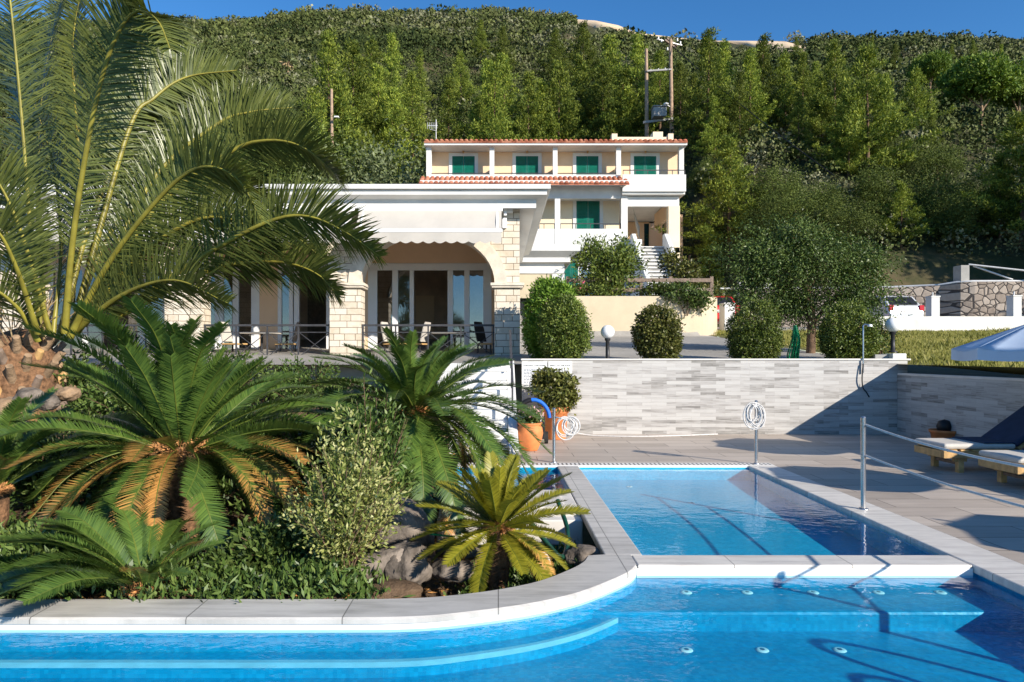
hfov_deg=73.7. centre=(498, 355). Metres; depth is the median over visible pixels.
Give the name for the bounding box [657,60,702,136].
pine tree
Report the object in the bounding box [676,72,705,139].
pine tree
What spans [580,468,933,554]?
shallow basin
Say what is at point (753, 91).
pine tree
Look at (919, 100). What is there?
pine tree
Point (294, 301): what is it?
glazed door
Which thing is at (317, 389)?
leafy shrub
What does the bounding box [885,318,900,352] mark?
globe lamp
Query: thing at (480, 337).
terrace chair
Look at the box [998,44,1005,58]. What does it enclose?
pine tree
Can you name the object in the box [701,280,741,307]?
dry bush
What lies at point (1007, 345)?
parasol
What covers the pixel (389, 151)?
evergreen tree
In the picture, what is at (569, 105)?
pine tree
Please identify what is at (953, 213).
evergreen tree
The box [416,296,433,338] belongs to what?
inner door
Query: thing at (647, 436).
loose rope
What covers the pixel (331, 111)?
power pole
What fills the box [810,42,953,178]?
pine tree
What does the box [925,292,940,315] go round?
gatepost
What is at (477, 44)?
pine tree
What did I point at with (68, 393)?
rock
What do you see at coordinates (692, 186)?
evergreen tree
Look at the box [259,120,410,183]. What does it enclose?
evergreen tree
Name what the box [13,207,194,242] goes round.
awning
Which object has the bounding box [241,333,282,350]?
terrace table
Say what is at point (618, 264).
bay shrub
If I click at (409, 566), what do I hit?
rock
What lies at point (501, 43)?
pine tree
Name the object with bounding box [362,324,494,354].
terrace railing
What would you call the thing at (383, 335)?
terrace chair
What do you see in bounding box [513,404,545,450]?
plant pot
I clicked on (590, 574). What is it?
garden coping
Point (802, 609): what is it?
pool step
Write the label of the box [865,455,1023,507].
barrier rope
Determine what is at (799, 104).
pine tree
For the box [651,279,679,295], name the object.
rose bush
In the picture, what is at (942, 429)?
plant pot
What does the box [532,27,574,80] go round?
pine tree
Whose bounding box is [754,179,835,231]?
evergreen tree
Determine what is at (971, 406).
tiled wall
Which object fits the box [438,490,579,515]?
plunge platform
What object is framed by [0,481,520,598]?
leaf litter
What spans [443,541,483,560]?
rock
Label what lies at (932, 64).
umbrella pine
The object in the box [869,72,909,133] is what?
pine tree
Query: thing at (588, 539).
ground
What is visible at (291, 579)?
ground cover
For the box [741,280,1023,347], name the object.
rubble wall
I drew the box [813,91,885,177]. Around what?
pine tree
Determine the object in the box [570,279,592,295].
rose bush
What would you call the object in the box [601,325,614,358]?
globe lamp
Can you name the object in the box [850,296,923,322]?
parked car
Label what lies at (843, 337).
clipped bush
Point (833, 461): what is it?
pool deck
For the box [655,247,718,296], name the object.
climbing shrub
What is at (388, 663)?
ledge edge
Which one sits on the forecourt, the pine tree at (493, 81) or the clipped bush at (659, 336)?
the clipped bush at (659, 336)
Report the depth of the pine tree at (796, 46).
182.37 m
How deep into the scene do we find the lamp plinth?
14.23 m
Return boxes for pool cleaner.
[517,398,550,442]
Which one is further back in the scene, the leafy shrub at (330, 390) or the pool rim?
the pool rim
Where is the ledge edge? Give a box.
[0,618,617,667]
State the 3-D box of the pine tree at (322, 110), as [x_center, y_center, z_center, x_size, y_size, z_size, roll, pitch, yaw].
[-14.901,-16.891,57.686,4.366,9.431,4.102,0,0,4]
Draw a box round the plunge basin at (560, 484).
[458,467,567,551]
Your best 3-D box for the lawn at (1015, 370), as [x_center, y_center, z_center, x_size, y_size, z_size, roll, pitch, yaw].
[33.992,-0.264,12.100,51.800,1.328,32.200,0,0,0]
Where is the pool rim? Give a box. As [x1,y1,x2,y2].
[468,466,746,467]
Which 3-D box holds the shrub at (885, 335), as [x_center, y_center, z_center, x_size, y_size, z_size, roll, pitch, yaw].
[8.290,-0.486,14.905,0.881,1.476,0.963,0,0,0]
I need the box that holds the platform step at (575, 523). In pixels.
[437,516,582,544]
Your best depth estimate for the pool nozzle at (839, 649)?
4.39 m
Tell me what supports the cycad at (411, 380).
on the garden soil
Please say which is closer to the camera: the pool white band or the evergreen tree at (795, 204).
the pool white band
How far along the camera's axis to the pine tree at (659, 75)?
68.32 m
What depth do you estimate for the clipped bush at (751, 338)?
14.40 m
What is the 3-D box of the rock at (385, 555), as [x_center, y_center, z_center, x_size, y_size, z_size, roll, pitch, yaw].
[-1.066,1.633,5.188,0.881,0.210,0.249,-14,2,-8]
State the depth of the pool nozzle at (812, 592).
5.07 m
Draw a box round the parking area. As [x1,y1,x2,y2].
[717,327,829,330]
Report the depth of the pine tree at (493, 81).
67.84 m
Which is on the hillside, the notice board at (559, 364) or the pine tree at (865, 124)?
the pine tree at (865, 124)
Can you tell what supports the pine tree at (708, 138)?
on the hillside
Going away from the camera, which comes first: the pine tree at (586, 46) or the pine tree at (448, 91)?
the pine tree at (448, 91)
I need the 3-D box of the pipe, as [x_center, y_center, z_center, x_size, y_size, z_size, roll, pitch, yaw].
[7.423,0.102,13.751,0.183,1.494,0.151,0,0,0]
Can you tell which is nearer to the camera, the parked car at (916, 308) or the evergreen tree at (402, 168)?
the parked car at (916, 308)
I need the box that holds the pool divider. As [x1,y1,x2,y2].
[632,555,971,567]
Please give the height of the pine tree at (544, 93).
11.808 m
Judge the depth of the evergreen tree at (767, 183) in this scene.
44.41 m
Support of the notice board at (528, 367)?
attached to the tiled wall at (709, 396)
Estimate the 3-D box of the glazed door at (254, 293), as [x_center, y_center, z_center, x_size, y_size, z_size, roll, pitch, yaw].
[-7.416,-1.197,18.855,1.671,2.694,0.110,0,0,0]
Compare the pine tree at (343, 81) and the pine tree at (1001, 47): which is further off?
the pine tree at (1001, 47)
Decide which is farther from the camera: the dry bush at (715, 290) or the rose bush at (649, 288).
the dry bush at (715, 290)
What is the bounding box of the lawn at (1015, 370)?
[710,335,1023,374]
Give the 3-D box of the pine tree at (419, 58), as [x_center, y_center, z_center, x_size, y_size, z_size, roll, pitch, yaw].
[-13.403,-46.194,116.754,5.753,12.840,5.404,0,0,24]
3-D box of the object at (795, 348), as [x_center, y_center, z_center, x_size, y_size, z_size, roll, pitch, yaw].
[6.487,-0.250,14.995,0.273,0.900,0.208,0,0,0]
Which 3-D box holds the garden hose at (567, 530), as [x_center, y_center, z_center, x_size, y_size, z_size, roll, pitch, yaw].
[0.548,1.556,6.157,0.327,0.345,0.871,0,0,22]
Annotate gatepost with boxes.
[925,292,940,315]
[1006,291,1022,315]
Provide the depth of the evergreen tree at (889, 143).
50.59 m
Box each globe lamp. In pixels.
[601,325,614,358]
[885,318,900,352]
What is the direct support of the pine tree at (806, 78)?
on the hillside
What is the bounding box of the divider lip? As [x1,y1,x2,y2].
[636,568,972,577]
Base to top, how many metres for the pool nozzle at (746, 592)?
0.010 m
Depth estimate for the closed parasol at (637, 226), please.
44.17 m
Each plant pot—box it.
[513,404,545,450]
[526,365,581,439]
[928,419,955,437]
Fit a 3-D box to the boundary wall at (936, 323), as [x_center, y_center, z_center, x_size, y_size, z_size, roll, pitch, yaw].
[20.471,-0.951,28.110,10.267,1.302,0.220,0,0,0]
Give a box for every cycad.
[0,293,355,558]
[0,386,109,534]
[0,496,238,604]
[287,325,553,538]
[410,451,590,592]
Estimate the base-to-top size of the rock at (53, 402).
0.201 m
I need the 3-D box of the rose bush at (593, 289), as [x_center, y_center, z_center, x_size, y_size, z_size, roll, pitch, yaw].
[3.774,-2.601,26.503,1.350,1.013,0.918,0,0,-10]
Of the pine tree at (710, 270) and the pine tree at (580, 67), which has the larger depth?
the pine tree at (580, 67)
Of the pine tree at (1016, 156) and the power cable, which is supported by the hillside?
the pine tree at (1016, 156)
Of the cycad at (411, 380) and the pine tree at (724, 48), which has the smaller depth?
the cycad at (411, 380)
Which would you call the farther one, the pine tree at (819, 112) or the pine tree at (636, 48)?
the pine tree at (636, 48)
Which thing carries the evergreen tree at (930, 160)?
on the hillside
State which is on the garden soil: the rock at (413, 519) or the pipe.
the rock at (413, 519)
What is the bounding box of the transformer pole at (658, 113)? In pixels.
[643,36,681,138]
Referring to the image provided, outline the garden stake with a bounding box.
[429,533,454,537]
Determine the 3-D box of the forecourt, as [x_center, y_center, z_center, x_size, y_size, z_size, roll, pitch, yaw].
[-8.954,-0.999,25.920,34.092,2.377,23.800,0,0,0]
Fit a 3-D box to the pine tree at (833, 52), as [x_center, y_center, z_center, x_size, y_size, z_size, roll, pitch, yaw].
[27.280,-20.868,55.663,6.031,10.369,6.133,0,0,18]
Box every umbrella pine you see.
[903,47,953,92]
[928,50,1023,124]
[983,56,1023,134]
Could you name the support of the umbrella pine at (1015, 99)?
on the hillside
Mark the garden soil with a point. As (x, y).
(233, 522)
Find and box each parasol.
[633,209,639,238]
[951,325,1023,360]
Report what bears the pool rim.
attached to the shallow basin at (732, 511)
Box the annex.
[520,244,579,300]
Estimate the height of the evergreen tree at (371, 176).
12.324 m
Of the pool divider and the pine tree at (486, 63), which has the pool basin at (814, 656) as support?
the pool divider
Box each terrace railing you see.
[55,324,155,354]
[204,324,329,354]
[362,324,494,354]
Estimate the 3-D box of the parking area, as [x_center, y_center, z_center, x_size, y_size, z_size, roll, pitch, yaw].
[34.896,-1.181,31.600,53.608,0.546,7.000,0,0,0]
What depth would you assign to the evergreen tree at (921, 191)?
42.11 m
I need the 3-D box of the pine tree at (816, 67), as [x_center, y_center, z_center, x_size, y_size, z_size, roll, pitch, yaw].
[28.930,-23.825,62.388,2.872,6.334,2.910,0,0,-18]
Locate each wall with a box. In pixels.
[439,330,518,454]
[521,359,910,433]
[540,296,716,336]
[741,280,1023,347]
[872,316,1023,330]
[897,373,1023,437]
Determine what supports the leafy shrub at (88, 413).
on the garden soil
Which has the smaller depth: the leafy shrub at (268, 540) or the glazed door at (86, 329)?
the leafy shrub at (268, 540)
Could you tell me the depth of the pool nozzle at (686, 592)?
5.07 m
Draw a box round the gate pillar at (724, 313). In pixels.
[719,303,734,337]
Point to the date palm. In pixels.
(205, 173)
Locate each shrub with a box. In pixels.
[0,516,92,564]
[5,431,108,513]
[53,349,127,422]
[55,402,152,478]
[61,368,137,430]
[200,342,288,401]
[200,511,316,576]
[215,398,288,463]
[249,414,343,502]
[251,353,361,408]
[276,398,412,576]
[279,51,297,71]
[297,379,377,448]
[322,369,422,509]
[565,231,652,295]
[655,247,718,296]
[859,299,900,353]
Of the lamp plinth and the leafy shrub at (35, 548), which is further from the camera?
the lamp plinth
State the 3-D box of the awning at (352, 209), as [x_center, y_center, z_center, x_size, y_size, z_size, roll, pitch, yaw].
[-5.280,-3.038,16.038,3.763,0.953,0.919,0,0,0]
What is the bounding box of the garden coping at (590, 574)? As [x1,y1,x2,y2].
[0,554,636,623]
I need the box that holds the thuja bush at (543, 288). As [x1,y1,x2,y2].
[518,274,582,358]
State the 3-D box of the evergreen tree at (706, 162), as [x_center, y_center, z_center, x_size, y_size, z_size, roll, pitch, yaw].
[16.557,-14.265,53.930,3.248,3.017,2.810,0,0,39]
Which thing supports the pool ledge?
on the pool basin at (814, 656)
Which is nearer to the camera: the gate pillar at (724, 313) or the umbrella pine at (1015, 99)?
the gate pillar at (724, 313)
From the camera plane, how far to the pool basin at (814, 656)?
4.22 m
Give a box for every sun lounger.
[914,406,1023,472]
[978,448,1023,482]
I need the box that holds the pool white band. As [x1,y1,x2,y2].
[0,572,635,632]
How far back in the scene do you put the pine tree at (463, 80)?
120.52 m
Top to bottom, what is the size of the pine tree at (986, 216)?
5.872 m
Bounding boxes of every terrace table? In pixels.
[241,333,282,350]
[432,333,465,350]
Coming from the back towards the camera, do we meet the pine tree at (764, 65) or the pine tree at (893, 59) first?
the pine tree at (893, 59)
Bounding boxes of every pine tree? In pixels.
[294,27,363,151]
[314,101,333,143]
[316,37,415,155]
[325,73,386,172]
[345,92,378,172]
[351,34,402,115]
[356,63,402,152]
[374,85,422,178]
[380,31,418,119]
[382,70,433,174]
[412,48,436,112]
[419,74,469,160]
[441,49,480,112]
[452,58,513,140]
[464,52,524,138]
[465,94,487,140]
[469,18,491,57]
[469,60,521,140]
[487,25,517,73]
[507,70,549,140]
[512,78,576,139]
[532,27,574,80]
[534,59,596,140]
[553,52,618,139]
[560,19,601,86]
[569,57,628,139]
[580,65,658,139]
[583,32,624,132]
[599,31,661,136]
[637,48,679,129]
[651,132,782,266]
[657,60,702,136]
[665,26,743,155]
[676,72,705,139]
[689,96,734,161]
[690,228,725,294]
[701,38,748,119]
[717,47,777,140]
[720,71,760,153]
[740,32,793,130]
[761,51,809,132]
[775,90,815,160]
[780,50,816,124]
[790,36,800,60]
[794,38,871,146]
[799,72,838,150]
[804,60,824,110]
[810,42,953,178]
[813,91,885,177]
[857,116,876,159]
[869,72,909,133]
[872,180,934,248]
[887,43,904,71]
[888,64,956,129]
[916,112,949,159]
[949,44,955,61]
[959,109,1023,249]
[967,40,978,54]
[972,156,1023,241]
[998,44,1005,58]
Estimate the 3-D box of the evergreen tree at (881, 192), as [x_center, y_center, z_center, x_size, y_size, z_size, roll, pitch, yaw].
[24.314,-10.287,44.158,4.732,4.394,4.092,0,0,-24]
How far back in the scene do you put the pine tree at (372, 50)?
81.51 m
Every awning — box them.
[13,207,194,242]
[187,207,355,242]
[356,207,502,242]
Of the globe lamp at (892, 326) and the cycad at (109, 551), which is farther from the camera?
the globe lamp at (892, 326)
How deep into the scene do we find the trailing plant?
25.77 m
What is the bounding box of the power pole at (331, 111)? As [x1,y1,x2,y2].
[330,89,338,142]
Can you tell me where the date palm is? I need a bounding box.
[0,0,387,433]
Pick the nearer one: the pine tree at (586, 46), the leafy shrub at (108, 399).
the leafy shrub at (108, 399)
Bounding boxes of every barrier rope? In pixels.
[865,424,1023,467]
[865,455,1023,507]
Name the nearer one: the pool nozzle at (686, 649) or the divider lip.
the pool nozzle at (686, 649)
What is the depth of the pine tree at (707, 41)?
57.35 m
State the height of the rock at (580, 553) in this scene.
0.218 m
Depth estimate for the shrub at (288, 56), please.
114.47 m
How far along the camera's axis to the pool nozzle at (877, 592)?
5.07 m
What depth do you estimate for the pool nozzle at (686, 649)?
4.39 m
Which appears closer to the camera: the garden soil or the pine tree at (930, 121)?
the garden soil
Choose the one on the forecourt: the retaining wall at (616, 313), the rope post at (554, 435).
the retaining wall at (616, 313)
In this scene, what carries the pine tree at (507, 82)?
on the hillside
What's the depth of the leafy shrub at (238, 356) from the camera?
10.19 m
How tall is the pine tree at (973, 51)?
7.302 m
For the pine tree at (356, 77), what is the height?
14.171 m
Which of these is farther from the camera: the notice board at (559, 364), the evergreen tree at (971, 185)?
the evergreen tree at (971, 185)
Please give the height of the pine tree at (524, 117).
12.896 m
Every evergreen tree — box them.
[196,90,356,183]
[224,114,388,183]
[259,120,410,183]
[265,141,417,183]
[267,118,434,183]
[344,142,425,183]
[686,156,725,185]
[686,163,718,194]
[734,199,784,247]
[737,161,807,211]
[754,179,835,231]
[793,178,847,225]
[810,190,887,248]
[844,159,912,219]
[870,133,924,172]
[892,164,976,219]
[898,140,969,184]
[913,187,982,244]
[945,168,1023,222]
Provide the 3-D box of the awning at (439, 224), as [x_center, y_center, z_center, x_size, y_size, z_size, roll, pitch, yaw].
[-1.604,-3.038,16.038,3.415,0.954,0.919,0,0,0]
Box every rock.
[0,396,25,412]
[12,387,43,406]
[39,394,60,410]
[55,386,81,401]
[316,548,403,578]
[348,578,422,598]
[368,494,433,552]
[384,540,432,585]
[431,559,474,582]
[434,538,449,557]
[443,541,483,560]
[564,544,599,566]
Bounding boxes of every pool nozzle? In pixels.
[680,647,692,652]
[681,590,691,593]
[741,590,752,593]
[756,647,768,652]
[807,590,818,593]
[833,647,846,652]
[872,590,884,593]
[934,590,946,593]
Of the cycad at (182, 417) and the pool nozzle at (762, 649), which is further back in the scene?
the cycad at (182, 417)
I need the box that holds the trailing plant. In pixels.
[659,278,717,315]
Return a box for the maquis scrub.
[0,3,1023,293]
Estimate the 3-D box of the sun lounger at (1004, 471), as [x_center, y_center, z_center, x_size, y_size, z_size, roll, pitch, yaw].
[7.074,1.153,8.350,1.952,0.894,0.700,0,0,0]
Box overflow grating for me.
[458,463,774,467]
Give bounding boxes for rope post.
[551,408,556,462]
[753,400,759,463]
[858,416,868,509]
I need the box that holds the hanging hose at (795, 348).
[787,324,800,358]
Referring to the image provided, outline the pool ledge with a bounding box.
[0,618,617,677]
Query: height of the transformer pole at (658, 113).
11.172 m
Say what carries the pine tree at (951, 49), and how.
on the hillside
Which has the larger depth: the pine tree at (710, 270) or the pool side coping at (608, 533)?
the pine tree at (710, 270)
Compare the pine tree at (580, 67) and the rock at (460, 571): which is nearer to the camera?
the rock at (460, 571)
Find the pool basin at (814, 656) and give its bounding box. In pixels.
[0,573,1023,681]
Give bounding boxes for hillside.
[0,18,1023,326]
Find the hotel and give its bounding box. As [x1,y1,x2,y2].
[418,132,687,295]
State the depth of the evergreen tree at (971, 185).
42.79 m
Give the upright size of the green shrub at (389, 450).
1.561 m
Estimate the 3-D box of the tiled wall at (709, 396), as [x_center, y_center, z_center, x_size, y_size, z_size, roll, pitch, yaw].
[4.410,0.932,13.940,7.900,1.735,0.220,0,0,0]
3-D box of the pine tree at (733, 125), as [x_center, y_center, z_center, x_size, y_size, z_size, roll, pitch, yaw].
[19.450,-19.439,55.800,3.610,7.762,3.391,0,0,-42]
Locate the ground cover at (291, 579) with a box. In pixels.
[0,403,578,602]
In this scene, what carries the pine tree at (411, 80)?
on the hillside
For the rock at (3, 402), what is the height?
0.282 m
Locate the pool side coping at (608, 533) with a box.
[557,466,641,555]
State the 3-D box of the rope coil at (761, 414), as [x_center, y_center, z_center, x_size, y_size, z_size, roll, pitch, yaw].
[3.756,0.889,10.040,0.336,0.412,0.108,0,0,0]
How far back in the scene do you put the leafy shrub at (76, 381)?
8.84 m
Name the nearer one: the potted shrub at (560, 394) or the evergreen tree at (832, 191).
the potted shrub at (560, 394)
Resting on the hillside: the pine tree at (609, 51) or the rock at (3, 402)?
the pine tree at (609, 51)
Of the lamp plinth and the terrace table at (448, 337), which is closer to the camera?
the lamp plinth
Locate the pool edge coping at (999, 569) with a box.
[748,466,1023,594]
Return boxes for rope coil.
[555,416,579,439]
[743,402,765,429]
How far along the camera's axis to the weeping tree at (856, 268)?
16.91 m
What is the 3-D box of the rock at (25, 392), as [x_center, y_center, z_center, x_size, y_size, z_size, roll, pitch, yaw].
[-5.144,0.467,7.497,0.288,0.234,0.338,0,0,33]
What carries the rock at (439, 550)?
on the garden soil
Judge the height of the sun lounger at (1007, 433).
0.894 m
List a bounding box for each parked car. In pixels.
[713,296,739,323]
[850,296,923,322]
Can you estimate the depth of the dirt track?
280.72 m
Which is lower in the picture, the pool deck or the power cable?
the pool deck
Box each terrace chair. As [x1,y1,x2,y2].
[220,322,247,351]
[275,322,300,352]
[381,322,405,351]
[416,322,430,352]
[474,322,494,353]
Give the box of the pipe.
[861,324,872,396]
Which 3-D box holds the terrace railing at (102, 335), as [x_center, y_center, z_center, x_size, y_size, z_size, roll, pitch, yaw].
[-9.634,-0.304,16.620,3.145,0.908,0.045,0,0,0]
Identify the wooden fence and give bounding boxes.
[566,276,712,296]
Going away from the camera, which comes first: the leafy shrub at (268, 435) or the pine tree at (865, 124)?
the leafy shrub at (268, 435)
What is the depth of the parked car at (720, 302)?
31.47 m
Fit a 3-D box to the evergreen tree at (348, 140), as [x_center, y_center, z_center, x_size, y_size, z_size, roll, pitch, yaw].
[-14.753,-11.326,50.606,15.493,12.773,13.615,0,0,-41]
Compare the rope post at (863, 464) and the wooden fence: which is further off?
the wooden fence
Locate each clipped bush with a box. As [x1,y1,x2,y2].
[535,292,593,358]
[630,302,685,358]
[724,298,784,358]
[815,298,886,358]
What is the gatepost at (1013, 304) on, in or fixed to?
on the parking area
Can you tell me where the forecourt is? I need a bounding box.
[56,301,827,364]
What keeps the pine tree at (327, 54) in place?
on the hillside
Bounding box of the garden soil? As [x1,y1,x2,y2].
[0,378,561,598]
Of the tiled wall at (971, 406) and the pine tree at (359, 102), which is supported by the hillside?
the pine tree at (359, 102)
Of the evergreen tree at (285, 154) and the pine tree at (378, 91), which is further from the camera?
the pine tree at (378, 91)
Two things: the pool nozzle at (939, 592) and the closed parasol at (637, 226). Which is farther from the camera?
the closed parasol at (637, 226)
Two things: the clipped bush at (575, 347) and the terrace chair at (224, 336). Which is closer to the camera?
the clipped bush at (575, 347)
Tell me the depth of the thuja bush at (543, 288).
14.98 m
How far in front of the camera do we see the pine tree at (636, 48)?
69.89 m
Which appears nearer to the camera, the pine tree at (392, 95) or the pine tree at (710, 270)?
the pine tree at (710, 270)
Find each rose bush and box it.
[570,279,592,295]
[580,275,613,295]
[635,279,665,295]
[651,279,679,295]
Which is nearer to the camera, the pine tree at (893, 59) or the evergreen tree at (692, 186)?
the evergreen tree at (692, 186)
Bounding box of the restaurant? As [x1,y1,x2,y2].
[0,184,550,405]
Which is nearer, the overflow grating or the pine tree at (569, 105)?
the overflow grating
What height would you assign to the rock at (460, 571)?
0.163 m
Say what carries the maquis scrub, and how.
on the hillside
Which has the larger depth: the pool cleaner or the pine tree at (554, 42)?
the pine tree at (554, 42)
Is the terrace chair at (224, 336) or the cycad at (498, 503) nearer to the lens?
the cycad at (498, 503)
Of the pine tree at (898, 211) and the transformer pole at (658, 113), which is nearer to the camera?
the pine tree at (898, 211)
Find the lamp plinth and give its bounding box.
[870,353,905,358]
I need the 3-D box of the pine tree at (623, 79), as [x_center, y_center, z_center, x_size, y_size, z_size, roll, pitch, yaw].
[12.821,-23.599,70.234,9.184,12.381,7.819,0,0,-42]
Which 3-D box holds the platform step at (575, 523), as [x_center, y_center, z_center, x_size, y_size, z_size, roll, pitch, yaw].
[0.113,1.775,6.928,1.466,0.250,0.176,0,0,0]
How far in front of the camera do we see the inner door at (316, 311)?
23.55 m
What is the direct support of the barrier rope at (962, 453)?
attached to the rope post at (863, 464)
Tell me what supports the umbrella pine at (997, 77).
on the hillside
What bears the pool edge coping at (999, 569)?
on the pool deck
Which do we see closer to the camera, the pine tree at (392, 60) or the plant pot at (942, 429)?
the plant pot at (942, 429)
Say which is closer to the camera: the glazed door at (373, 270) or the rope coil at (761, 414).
the rope coil at (761, 414)
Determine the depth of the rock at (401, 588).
4.80 m
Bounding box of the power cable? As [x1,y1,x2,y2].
[672,46,834,175]
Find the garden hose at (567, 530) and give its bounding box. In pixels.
[529,499,569,559]
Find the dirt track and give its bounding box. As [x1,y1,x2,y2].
[577,19,805,50]
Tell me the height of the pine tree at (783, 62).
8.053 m
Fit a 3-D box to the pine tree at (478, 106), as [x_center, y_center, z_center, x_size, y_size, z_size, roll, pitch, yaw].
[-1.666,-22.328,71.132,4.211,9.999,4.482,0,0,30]
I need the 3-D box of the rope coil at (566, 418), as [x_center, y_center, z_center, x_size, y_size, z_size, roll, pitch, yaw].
[1.030,1.084,10.163,0.378,0.361,0.089,0,0,9]
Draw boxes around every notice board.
[522,361,546,386]
[548,361,571,372]
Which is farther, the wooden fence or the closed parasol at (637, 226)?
the closed parasol at (637, 226)
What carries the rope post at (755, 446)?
on the overflow grating
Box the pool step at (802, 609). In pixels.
[592,588,1023,630]
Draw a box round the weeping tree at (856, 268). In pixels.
[691,208,917,352]
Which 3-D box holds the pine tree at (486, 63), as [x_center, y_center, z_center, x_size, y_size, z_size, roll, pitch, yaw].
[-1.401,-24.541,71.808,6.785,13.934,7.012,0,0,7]
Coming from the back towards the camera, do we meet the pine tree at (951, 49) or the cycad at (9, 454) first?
the pine tree at (951, 49)
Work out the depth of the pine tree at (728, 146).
45.48 m
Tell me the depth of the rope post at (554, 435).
10.18 m
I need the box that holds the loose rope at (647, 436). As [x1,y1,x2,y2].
[568,429,717,436]
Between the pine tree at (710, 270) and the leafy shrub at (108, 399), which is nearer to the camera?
the leafy shrub at (108, 399)
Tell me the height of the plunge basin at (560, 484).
0.740 m
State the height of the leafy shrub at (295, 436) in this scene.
1.002 m
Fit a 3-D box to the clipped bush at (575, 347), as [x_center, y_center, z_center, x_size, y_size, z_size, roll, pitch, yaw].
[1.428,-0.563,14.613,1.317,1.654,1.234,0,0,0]
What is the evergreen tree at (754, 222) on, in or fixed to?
on the hillside
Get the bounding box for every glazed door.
[49,263,164,348]
[215,267,258,348]
[278,264,329,348]
[368,263,491,348]
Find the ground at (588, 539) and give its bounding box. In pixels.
[451,365,1023,564]
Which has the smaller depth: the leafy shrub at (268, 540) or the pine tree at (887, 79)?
the leafy shrub at (268, 540)
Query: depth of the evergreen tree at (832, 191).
42.21 m
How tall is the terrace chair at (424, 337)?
1.008 m
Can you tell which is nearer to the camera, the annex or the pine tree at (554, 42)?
the annex
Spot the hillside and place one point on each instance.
(930, 264)
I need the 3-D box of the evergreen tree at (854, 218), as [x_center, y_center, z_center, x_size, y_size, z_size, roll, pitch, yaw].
[20.603,-7.663,39.653,5.007,4.128,4.400,0,0,-22]
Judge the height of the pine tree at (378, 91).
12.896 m
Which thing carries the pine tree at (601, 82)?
on the hillside
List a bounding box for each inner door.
[308,282,324,338]
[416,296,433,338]
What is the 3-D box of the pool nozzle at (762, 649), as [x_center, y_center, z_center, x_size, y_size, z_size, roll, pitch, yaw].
[1.701,1.894,4.400,0.084,0.010,0.084,0,0,0]
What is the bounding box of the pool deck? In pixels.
[478,434,1023,563]
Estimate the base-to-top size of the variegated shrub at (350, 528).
1.432 m

